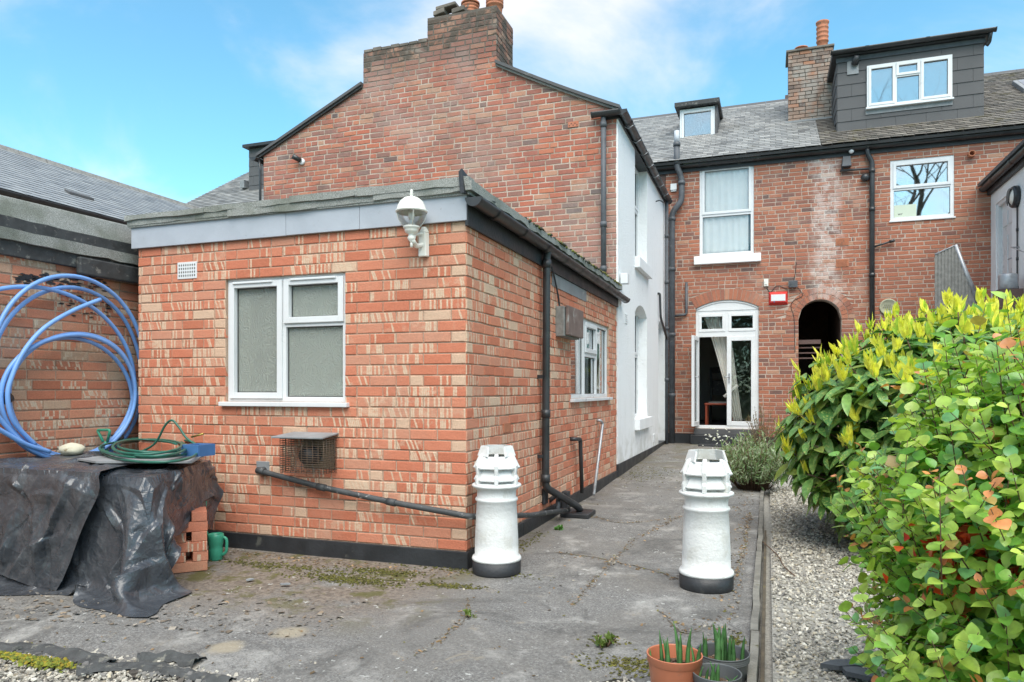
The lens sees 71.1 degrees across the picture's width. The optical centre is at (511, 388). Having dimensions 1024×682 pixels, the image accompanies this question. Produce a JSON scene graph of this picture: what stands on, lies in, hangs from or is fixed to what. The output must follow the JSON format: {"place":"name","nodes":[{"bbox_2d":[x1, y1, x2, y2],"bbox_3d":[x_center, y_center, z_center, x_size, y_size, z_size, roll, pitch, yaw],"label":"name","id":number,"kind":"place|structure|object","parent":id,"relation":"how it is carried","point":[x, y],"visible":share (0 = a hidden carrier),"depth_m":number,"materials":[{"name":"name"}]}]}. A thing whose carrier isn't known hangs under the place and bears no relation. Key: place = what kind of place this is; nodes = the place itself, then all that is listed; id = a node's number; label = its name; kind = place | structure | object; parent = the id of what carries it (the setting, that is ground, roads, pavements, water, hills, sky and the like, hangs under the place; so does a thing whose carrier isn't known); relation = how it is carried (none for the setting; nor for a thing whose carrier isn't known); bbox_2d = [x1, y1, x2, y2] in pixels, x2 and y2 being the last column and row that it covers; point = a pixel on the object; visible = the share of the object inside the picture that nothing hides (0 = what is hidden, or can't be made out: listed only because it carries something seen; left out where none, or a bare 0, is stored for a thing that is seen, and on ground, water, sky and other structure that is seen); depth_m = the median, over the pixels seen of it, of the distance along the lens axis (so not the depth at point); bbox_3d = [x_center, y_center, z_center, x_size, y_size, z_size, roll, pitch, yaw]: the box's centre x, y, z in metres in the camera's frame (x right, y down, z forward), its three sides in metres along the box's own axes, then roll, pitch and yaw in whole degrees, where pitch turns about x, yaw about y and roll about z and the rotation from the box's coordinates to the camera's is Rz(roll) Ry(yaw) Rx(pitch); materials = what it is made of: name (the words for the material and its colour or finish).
{"place":"outdoors","nodes":[
{"label":"outdoors","id":0,"kind":"place"},
{"bbox_2d":[0,443,759,681],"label":"yard","id":1,"kind":"structure","parent":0,"point":[534,635],"depth_m":3.92,"materials":[{"name":"concrete"}]},
{"bbox_2d":[0,642,118,665],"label":"weed membrane","id":2,"kind":"object","parent":1,"relation":"on","point":[78,655],"visible":0.9,"depth_m":3.35,"materials":[{"name":"black fabric"}]},
{"bbox_2d":[0,195,138,457],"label":"brick outbuilding","id":3,"kind":"structure","parent":1,"relation":"on","point":[68,391],"depth_m":5.46,"materials":[{"name":"brick"}]},
{"bbox_2d":[0,459,223,616],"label":"black tarpaulin","id":4,"kind":"object","parent":1,"relation":"on","point":[126,555],"visible":0.48,"depth_m":4.25,"materials":[{"name":"black plastic"}]},
{"bbox_2d":[0,451,135,590],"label":"black tarpaulin","id":5,"kind":"object","parent":4,"relation":"on","point":[42,524],"visible":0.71,"depth_m":4.34,"materials":[{"name":"black plastic"}]},
{"bbox_2d":[58,442,85,455],"bbox_3d":[-3.209,0.439,5.223,0.208,0.100,0.150,0,0,20],"label":"pale stone","id":6,"kind":"object","parent":5,"relation":"on","point":[69,449],"visible":0.87,"depth_m":5.17,"materials":[{"name":"beige stone"}]},
{"bbox_2d":[77,453,203,462],"bbox_3d":[-2.513,0.469,4.854,0.779,0.012,0.896,0,0,-27],"label":"slate sheet","id":7,"kind":"object","parent":5,"relation":"on","point":[99,459],"visible":0.5,"depth_m":4.71,"materials":[{"name":"grey stone"}]},
{"bbox_2d":[181,443,214,456],"bbox_3d":[-2.189,0.425,5.002,0.150,0.080,0.160,0,0,20],"label":"blue box","id":8,"kind":"object","parent":7,"relation":"on","point":[203,449],"visible":0.87,"depth_m":4.94,"materials":[{"name":"plastic"}]},
{"bbox_2d":[98,419,203,463],"bbox_3d":[-2.749,0.390,5.455,0.689,0.320,2.646,0,0,-29],"label":"garden hose","id":9,"kind":"object","parent":4,"relation":"on","point":[145,454],"visible":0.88,"depth_m":4.69,"materials":[{"name":"green rubber"}]},
{"bbox_2d":[136,650,206,668],"bbox_3d":[-1.559,1.226,3.277,0.322,0.048,0.118,0,0,9],"label":"weed membrane","id":10,"kind":"object","parent":1,"relation":"on","point":[180,659],"visible":0.95,"depth_m":3.27,"materials":[{"name":"black fabric"}]},
{"bbox_2d":[0,589,371,635],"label":"slate chips","id":11,"kind":"object","parent":1,"relation":"on","point":[64,615],"visible":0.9,"depth_m":3.87,"materials":[{"name":"stone"}]},
{"bbox_2d":[172,559,207,573],"bbox_3d":[-2.165,1.184,4.803,0.224,0.064,0.095,0,0,-27],"label":"loose brick","id":12,"kind":"object","parent":1,"relation":"on","point":[189,565],"visible":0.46,"depth_m":4.77,"materials":[{"name":"orange brick"}]},
{"bbox_2d":[206,501,227,560],"bbox_3d":[-2.115,1.010,5.118,0.151,0.421,0.113,0,0,35],"label":"watering can","id":13,"kind":"object","parent":1,"relation":"on","point":[215,540],"visible":0.84,"depth_m":5.08,"materials":[{"name":"green plastic"}]},
{"bbox_2d":[124,168,629,569],"bbox_3d":[-0.670,-0.090,7.789,3.338,2.780,5.500,0,0,20],"label":"extension","id":14,"kind":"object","parent":1,"relation":"on","point":[383,349],"visible":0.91,"depth_m":5.38,"materials":[{"name":"orange brick"}]},
{"bbox_2d":[218,273,349,406],"bbox_3d":[-1.707,-0.359,5.397,1.145,0.981,0.127,0,0,20],"label":"window","id":15,"kind":"structure","parent":14,"relation":"in","point":[286,334],"depth_m":5.40,"materials":[{"name":"white plastic"}]},
{"bbox_2d":[271,432,338,473],"bbox_3d":[-1.494,0.460,5.184,0.430,0.287,0.220,0,0,20],"label":"flue guard","id":16,"kind":"object","parent":14,"relation":"attached to","point":[318,449],"visible":1,"depth_m":5.16,"materials":[{"name":"metal"}]},
{"bbox_2d":[395,189,428,256],"bbox_3d":[-0.671,-1.133,4.861,0.216,0.436,0.261,0,0,20],"label":"wall lantern","id":17,"kind":"object","parent":14,"relation":"attached to","point":[411,206],"depth_m":4.83,"materials":[{"name":"beige metal"}]},
{"bbox_2d":[551,267,582,339],"bbox_3d":[0.543,-0.829,7.091,0.123,0.637,0.862,0,0,20],"label":"meter box","id":18,"kind":"object","parent":14,"relation":"attached to","point":[568,322],"visible":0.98,"depth_m":6.94,"materials":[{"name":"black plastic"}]},
{"bbox_2d":[566,305,582,338],"bbox_3d":[0.632,-0.667,7.201,0.030,0.285,0.596,0,0,20],"label":"box door","id":19,"kind":"structure","parent":18,"relation":"in","point":[574,317],"depth_m":7.13,"materials":[{"name":"grey metal"}]},
{"bbox_2d":[569,319,612,401],"bbox_3d":[0.911,-0.328,8.359,0.132,0.931,1.967,0,0,20],"label":"window","id":20,"kind":"structure","parent":14,"relation":"in","point":[588,358],"depth_m":8.43,"materials":[{"name":"white plastic"}]},
{"bbox_2d":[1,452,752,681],"bbox_3d":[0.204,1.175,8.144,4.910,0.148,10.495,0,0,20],"label":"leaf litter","id":21,"kind":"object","parent":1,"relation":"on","point":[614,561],"visible":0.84,"depth_m":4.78,"materials":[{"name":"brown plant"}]},
{"bbox_2d":[414,597,468,655],"bbox_3d":[-0.309,1.216,3.719,0.099,0.005,0.930,0,0,12],"label":"pavement crack","id":22,"kind":"object","parent":1,"relation":"on","point":[453,627],"visible":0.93,"depth_m":3.68,"materials":[{"name":"grey concrete"}]},
{"bbox_2d":[463,609,476,617],"bbox_3d":[-0.225,1.218,3.830,0.073,0.089,0.060,0,0,-16],"label":"seedling","id":23,"kind":"object","parent":1,"relation":"on","point":[467,613],"visible":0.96,"depth_m":3.82,"materials":[{"name":"green plant"}]},
{"bbox_2d":[210,465,746,678],"bbox_3d":[1.093,1.200,6.800,4.432,0.114,9.175,0,0,41],"label":"moss","id":24,"kind":"object","parent":1,"relation":"on","point":[349,579],"visible":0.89,"depth_m":4.60,"materials":[{"name":"green plant"}]},
{"bbox_2d":[472,445,520,577],"bbox_3d":[-0.103,0.802,4.794,0.332,0.845,0.332,0,0,20],"label":"planter chimney pot","id":25,"kind":"object","parent":1,"relation":"on","point":[496,484],"visible":1,"depth_m":4.68,"materials":[{"name":"white ceramic"}]},
{"bbox_2d":[554,524,563,529],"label":"seedling","id":26,"kind":"object","parent":1,"relation":"on","point":[558,527],"visible":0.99,"depth_m":6.20,"materials":[{"name":"green plant"}]},
{"bbox_2d":[594,630,615,647],"bbox_3d":[0.447,1.194,3.405,0.125,0.090,0.082,0,0,-40],"label":"seedling","id":27,"kind":"object","parent":1,"relation":"on","point":[603,643],"visible":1,"depth_m":3.40,"materials":[{"name":"green plant"}]},
{"bbox_2d":[557,552,678,578],"bbox_3d":[0.730,1.221,5.022,1.064,0.005,0.109,0,0,44],"label":"pavement crack","id":28,"kind":"object","parent":1,"relation":"on","point":[619,562],"visible":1,"depth_m":5.02,"materials":[{"name":"grey concrete"}]},
{"bbox_2d":[647,644,702,681],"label":"plant pot","id":29,"kind":"object","parent":1,"relation":"on","point":[672,671],"visible":0.81,"depth_m":2.79,"materials":[{"name":"ceramic"}]},
{"bbox_2d":[650,621,700,662],"bbox_3d":[0.649,1.020,2.853,0.202,0.180,0.053,0,0,12],"label":"iris plant","id":30,"kind":"object","parent":29,"relation":"on","point":[679,652],"visible":0.81,"depth_m":2.84,"materials":[{"name":"green plant"}]},
{"bbox_2d":[679,449,733,593],"bbox_3d":[1.198,0.800,4.422,0.332,0.845,0.332,0,0,20],"label":"planter chimney pot","id":31,"kind":"object","parent":1,"relation":"on","point":[706,492],"visible":1,"depth_m":4.30,"materials":[{"name":"white ceramic"}]},
{"bbox_2d":[693,663,741,681],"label":"plant pot","id":32,"kind":"object","parent":1,"relation":"on","point":[729,672],"visible":0.69,"depth_m":2.83,"materials":[{"name":"grey plastic"}]},
{"bbox_2d":[699,662,737,680],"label":"iris plant","id":33,"kind":"object","parent":32,"relation":"in","point":[714,676],"visible":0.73,"depth_m":2.79,"materials":[{"name":"green plant"}]},
{"bbox_2d":[695,642,749,681],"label":"plant pot","id":34,"kind":"object","parent":1,"relation":"on","point":[740,665],"visible":0.46,"depth_m":2.99,"materials":[{"name":"grey plastic"}]},
{"bbox_2d":[703,623,744,660],"bbox_3d":[0.895,1.081,3.035,0.173,0.179,0.073,0,0,20],"label":"iris plant","id":35,"kind":"object","parent":34,"relation":"on","point":[721,651],"visible":0.88,"depth_m":3.04,"materials":[{"name":"green plant"}]},
{"bbox_2d":[690,428,758,446],"bbox_3d":[4.080,1.000,13.770,1.281,0.440,0.720,0,0,20],"label":"door step","id":36,"kind":"object","parent":1,"relation":"on","point":[698,436],"depth_m":13.86,"materials":[{"name":"black paint"}]},
{"bbox_2d":[703,427,786,491],"bbox_3d":[2.878,0.837,8.643,1.142,0.753,1.047,0,0,20],"label":"lavender bush","id":37,"kind":"object","parent":1,"relation":"on","point":[755,468],"visible":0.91,"depth_m":8.45,"materials":[{"name":"green plant"}]},
{"bbox_2d":[746,402,784,447],"bbox_3d":[4.134,0.648,11.616,0.681,0.947,0.591,0,0,20],"label":"weed","id":38,"kind":"object","parent":1,"relation":"on","point":[760,429],"visible":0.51,"depth_m":11.62,"materials":[{"name":"green plant"}]},
{"bbox_2d":[0,489,772,681],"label":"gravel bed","id":39,"kind":"object","parent":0,"point":[768,649],"depth_m":3.96,"materials":[{"name":"grey gravel"}]},
{"bbox_2d":[0,645,244,681],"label":"edge rubble","id":40,"kind":"object","parent":39,"relation":"on","point":[133,672],"visible":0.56,"depth_m":3.13,"materials":[{"name":"stone"}]},
{"bbox_2d":[0,485,907,681],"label":"gravel","id":41,"kind":"structure","parent":39,"relation":"on","point":[12,674],"depth_m":4.13,"materials":[{"name":"grey gravel"}]},
{"bbox_2d":[0,650,81,672],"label":"moss","id":42,"kind":"object","parent":41,"relation":"on","point":[56,663],"visible":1,"depth_m":3.23,"materials":[{"name":"yellow plant"}]},
{"bbox_2d":[76,661,236,681],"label":"weed membrane","id":43,"kind":"object","parent":41,"relation":"on","point":[163,668],"visible":1,"depth_m":3.15,"materials":[{"name":"black fabric"}]},
{"bbox_2d":[747,489,765,681],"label":"garden edging","id":44,"kind":"object","parent":39,"relation":"on","point":[753,671],"visible":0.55,"depth_m":3.88,"materials":[{"name":"concrete"}]},
{"bbox_2d":[0,0,1023,202],"label":"sky","id":45,"kind":"structure","parent":0,"point":[164,98],"materials":[{"name":"blue"}]},
{"bbox_2d":[770,472,899,681],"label":"gravel bed","id":46,"kind":"object","parent":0,"point":[777,676],"depth_m":4.03,"materials":[{"name":"grey gravel"}]},
{"bbox_2d":[762,541,794,575],"bbox_3d":[1.920,1.212,5.186,0.040,0.023,1.025,0,0,9],"label":"fallen twig","id":47,"kind":"object","parent":46,"relation":"on","point":[780,559],"visible":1,"depth_m":5.05,"materials":[{"name":"wood"}]},
{"bbox_2d":[820,659,864,670],"bbox_3d":[1.450,1.206,3.139,0.201,0.029,0.077,0,0,-4],"label":"broken slate","id":48,"kind":"object","parent":46,"relation":"on","point":[836,664],"visible":0.65,"depth_m":3.12,"materials":[{"name":"grey stone"}]},
{"bbox_2d":[841,666,879,680],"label":"broken slate","id":49,"kind":"object","parent":46,"relation":"on","point":[854,672],"visible":0.7,"depth_m":3.04,"materials":[{"name":"grey stone"}]},
{"bbox_2d":[768,286,1023,547],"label":"speckled laurel","id":50,"kind":"object","parent":46,"relation":"on","point":[848,395],"visible":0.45,"depth_m":5.29,"materials":[{"name":"green plant"}]},
{"bbox_2d":[827,291,1023,681],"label":"round leaved shrub","id":51,"kind":"object","parent":46,"relation":"on","point":[946,565],"visible":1,"depth_m":2.11,"materials":[{"name":"green plant"}]},
{"bbox_2d":[837,244,1023,426],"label":"stair","id":52,"kind":"object","parent":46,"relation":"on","point":[952,272],"visible":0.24,"depth_m":11.29,"materials":[{"name":"metal"}]},
{"bbox_2d":[998,273,1017,288],"bbox_3d":[7.571,-1.630,10.941,0.250,0.240,0.250,0,0,20],"label":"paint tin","id":53,"kind":"object","parent":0,"point":[1008,281],"visible":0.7,"depth_m":10.84,"materials":[{"name":"metal"}]},
{"label":"ground","id":54,"kind":"structure","parent":0,"visible":0},
{"bbox_2d":[0,144,198,224],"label":"neighbour house","id":55,"kind":"structure","parent":54,"relation":"on","point":[25,176],"depth_m":10.84,"materials":[{"name":"grey tile"}]},
{"bbox_2d":[186,140,274,207],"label":"terraced house","id":56,"kind":"structure","parent":54,"relation":"on","point":[244,188],"depth_m":18.92,"materials":[{"name":"grey tile"}]},
{"bbox_2d":[250,0,672,476],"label":"gabled wing","id":57,"kind":"structure","parent":54,"relation":"on","point":[453,93],"depth_m":10.57,"materials":[{"name":"red brick"}]},
{"bbox_2d":[291,154,304,164],"bbox_3d":[-3.393,-3.644,11.368,0.212,0.159,0.090,0,0,-28],"label":"security light","id":58,"kind":"object","parent":57,"relation":"attached to","point":[301,161],"visible":1,"depth_m":11.34,"materials":[{"name":"white plastic"}]},
{"bbox_2d":[635,167,638,255],"bbox_3d":[1.917,-2.855,11.565,0.066,1.655,1.159,0,0,20],"label":"window","id":59,"kind":"structure","parent":57,"relation":"in","point":[636,172],"depth_m":12.05,"materials":[{"name":"white plastic"}]},
{"bbox_2d":[635,310,638,416],"bbox_3d":[1.917,-0.442,11.565,0.066,1.805,1.159,0,0,20],"label":"window","id":60,"kind":"structure","parent":57,"relation":"in","point":[636,317],"depth_m":12.05,"materials":[{"name":"white plastic"}]},
{"bbox_2d":[632,97,854,450],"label":"terraced house","id":61,"kind":"structure","parent":54,"relation":"on","point":[752,206],"depth_m":14.02,"materials":[{"name":"red brick"}]},
{"bbox_2d":[670,183,676,191],"bbox_3d":[3.230,-4.020,14.315,0.120,0.150,0.055,0,0,20],"label":"sensor box","id":62,"kind":"object","parent":61,"relation":"attached to","point":[673,187],"visible":1,"depth_m":14.29,"materials":[{"name":"white plastic"}]},
{"bbox_2d":[680,106,714,137],"bbox_3d":[3.992,-5.698,15.439,0.735,0.693,0.076,0,0,20],"label":"window","id":63,"kind":"structure","parent":61,"relation":"in","point":[696,121],"depth_m":15.45,"materials":[{"name":"white plastic"}]},
{"bbox_2d":[704,403,732,424],"bbox_3d":[4.395,0.525,15.128,0.620,0.460,0.450,0,0,20],"label":"side table","id":64,"kind":"object","parent":61,"relation":"on","point":[706,413],"visible":0.52,"depth_m":15.02,"materials":[{"name":"red wood"}]},
{"bbox_2d":[708,367,731,423],"bbox_3d":[4.614,0.131,15.831,0.500,1.250,0.520,0,0,20],"label":"dining chair","id":65,"kind":"object","parent":61,"relation":"on","point":[717,387],"visible":0.41,"depth_m":16.06,"materials":[{"name":"red wood"}]},
{"bbox_2d":[691,300,758,428],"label":"french doors","id":66,"kind":"structure","parent":61,"relation":"in","point":[725,309],"depth_m":13.97,"materials":[{"name":"white plastic"}]},
{"bbox_2d":[700,166,753,255],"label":"window","id":67,"kind":"structure","parent":61,"relation":"in","point":[727,194],"depth_m":14.07,"materials":[{"name":"white plastic"}]},
{"bbox_2d":[769,291,787,304],"bbox_3d":[5.068,-1.729,13.646,0.339,0.251,0.072,0,0,20],"label":"alarm box","id":68,"kind":"object","parent":61,"relation":"attached to","point":[778,298],"visible":1,"depth_m":13.62,"materials":[{"name":"red plastic"}]},
{"bbox_2d":[788,280,797,286],"bbox_3d":[5.313,-1.986,13.551,0.160,0.137,0.096,0,0,20],"label":"floodlight","id":69,"kind":"object","parent":61,"relation":"attached to","point":[792,283],"visible":1,"depth_m":13.51,"materials":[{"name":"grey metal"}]},
{"bbox_2d":[842,149,853,167],"bbox_3d":[6.191,-4.256,13.210,0.204,0.324,0.114,0,0,20],"label":"security light","id":70,"kind":"object","parent":61,"relation":"attached to","point":[846,161],"visible":1,"depth_m":13.20,"materials":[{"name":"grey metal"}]},
{"bbox_2d":[785,19,1023,352],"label":"terraced house","id":71,"kind":"structure","parent":54,"relation":"on","point":[930,129],"depth_m":13.06,"materials":[{"name":"red brick"}]},
{"bbox_2d":[847,55,859,74],"bbox_3d":[6.503,-6.155,13.596,0.152,0.330,0.231,0,0,-23],"label":"security light","id":72,"kind":"object","parent":71,"relation":"attached to","point":[853,66],"visible":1,"depth_m":13.62,"materials":[{"name":"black plastic"}]},
{"bbox_2d":[861,173,868,181],"bbox_3d":[6.467,-3.873,13.130,0.150,0.150,0.146,0,0,20],"label":"bulkhead light","id":73,"kind":"object","parent":71,"relation":"attached to","point":[864,177],"visible":1,"depth_m":13.08,"materials":[{"name":"black plastic"}]},
{"bbox_2d":[879,299,895,313],"bbox_3d":[6.846,-1.492,13.034,0.300,0.300,0.026,0,0,20],"label":"satellite dish","id":74,"kind":"object","parent":71,"relation":"attached to","point":[886,304],"depth_m":13.04,"materials":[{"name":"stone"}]},
{"bbox_2d":[865,54,953,110],"bbox_3d":[7.363,-5.686,13.299,1.445,0.827,0.092,0,0,20],"label":"window","id":75,"kind":"structure","parent":71,"relation":"in","point":[923,80],"depth_m":13.31,"materials":[{"name":"white plastic"}]},
{"bbox_2d":[889,155,955,222],"bbox_3d":[7.368,-3.589,12.894,1.054,1.122,0.102,0,0,20],"label":"window","id":76,"kind":"structure","parent":71,"relation":"in","point":[920,188],"depth_m":12.90,"materials":[{"name":"white plastic"}]},
{"bbox_2d":[977,139,1023,298],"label":"white wing","id":77,"kind":"structure","parent":54,"relation":"on","point":[1001,178],"depth_m":11.75,"materials":[{"name":"white paint"}]},
{"bbox_2d":[1002,204,1011,273],"bbox_3d":[8.179,-2.129,11.818,0.115,1.940,0.740,0,0,20],"label":"door","id":78,"kind":"structure","parent":77,"relation":"in","point":[1006,210],"depth_m":11.89,"materials":[{"name":"plastic"}]},
{"bbox_2d":[1006,185,1020,288],"bbox_3d":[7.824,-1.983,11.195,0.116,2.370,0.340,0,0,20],"label":"bulkhead light","id":79,"kind":"object","parent":77,"relation":"attached to","point":[1013,196],"visible":0.93,"depth_m":11.12,"materials":[{"name":"black plastic"}]},
{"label":"loose brick","id":80,"kind":"object","parent":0,"visible":0},
{"bbox_2d":[176,552,185,562],"bbox_3d":[-2.250,1.118,4.832,0.095,0.064,0.224,0,0,-24],"label":"loose brick","id":81,"kind":"object","parent":80,"relation":"on","point":[182,558],"visible":0.34,"depth_m":4.74,"materials":[{"name":"red brick"}]},
{"bbox_2d":[190,550,207,561],"bbox_3d":[-2.135,1.118,4.889,0.095,0.064,0.224,0,0,-29],"label":"loose brick","id":82,"kind":"object","parent":80,"relation":"on","point":[199,556],"visible":0.71,"depth_m":4.79,"materials":[{"name":"red brick"}]},
{"bbox_2d":[177,540,206,552],"bbox_3d":[-2.165,1.051,4.803,0.224,0.064,0.095,0,0,-24],"label":"loose brick","id":83,"kind":"object","parent":82,"relation":"on","point":[188,546],"visible":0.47,"depth_m":4.77,"materials":[{"name":"red brick"}]},
{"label":"loose brick","id":84,"kind":"object","parent":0,"visible":0},
{"bbox_2d":[174,532,185,542],"bbox_3d":[-2.250,0.985,4.832,0.095,0.064,0.224,0,0,-25],"label":"loose brick","id":85,"kind":"object","parent":84,"relation":"on","point":[181,538],"visible":0.37,"depth_m":4.74,"materials":[{"name":"brick"}]},
{"bbox_2d":[182,521,207,532],"bbox_3d":[-2.165,0.919,4.803,0.224,0.064,0.095,0,0,-28],"label":"loose brick","id":86,"kind":"object","parent":85,"relation":"on","point":[197,526],"visible":0.42,"depth_m":4.79,"materials":[{"name":"brick"}]},
{"bbox_2d":[191,507,206,521],"bbox_3d":[-2.135,0.853,4.889,0.095,0.064,0.224,0,0,-25],"label":"loose brick","id":87,"kind":"object","parent":86,"relation":"on","point":[199,514],"visible":0.91,"depth_m":4.79,"materials":[{"name":"brick"}]},
{"bbox_2d":[191,531,206,541],"bbox_3d":[-2.135,0.985,4.889,0.095,0.064,0.224,0,0,-25],"label":"loose brick","id":88,"kind":"object","parent":84,"relation":"on","point":[198,536],"visible":0.71,"depth_m":4.79,"materials":[{"name":"brick"}]},
{"bbox_3d":[-2.724,0.893,5.008,1.500,0.655,1.060,0,0,20],"label":"covered trestle","id":89,"kind":"object","parent":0,"visible":0},
{"bbox_2d":[0,274,138,457],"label":"blue pipe coil","id":90,"kind":"object","parent":89,"relation":"on","point":[30,445],"visible":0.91,"depth_m":5.29,"materials":[{"name":"plastic"}]},
{"bbox_2d":[96,429,110,451],"bbox_3d":[-3.226,0.490,5.665,0.145,0.356,0.028,0,0,20],"label":"spade handle","id":91,"kind":"object","parent":89,"relation":"on","point":[101,437],"visible":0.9,"depth_m":5.65,"materials":[{"name":"green plastic"}]}
]}

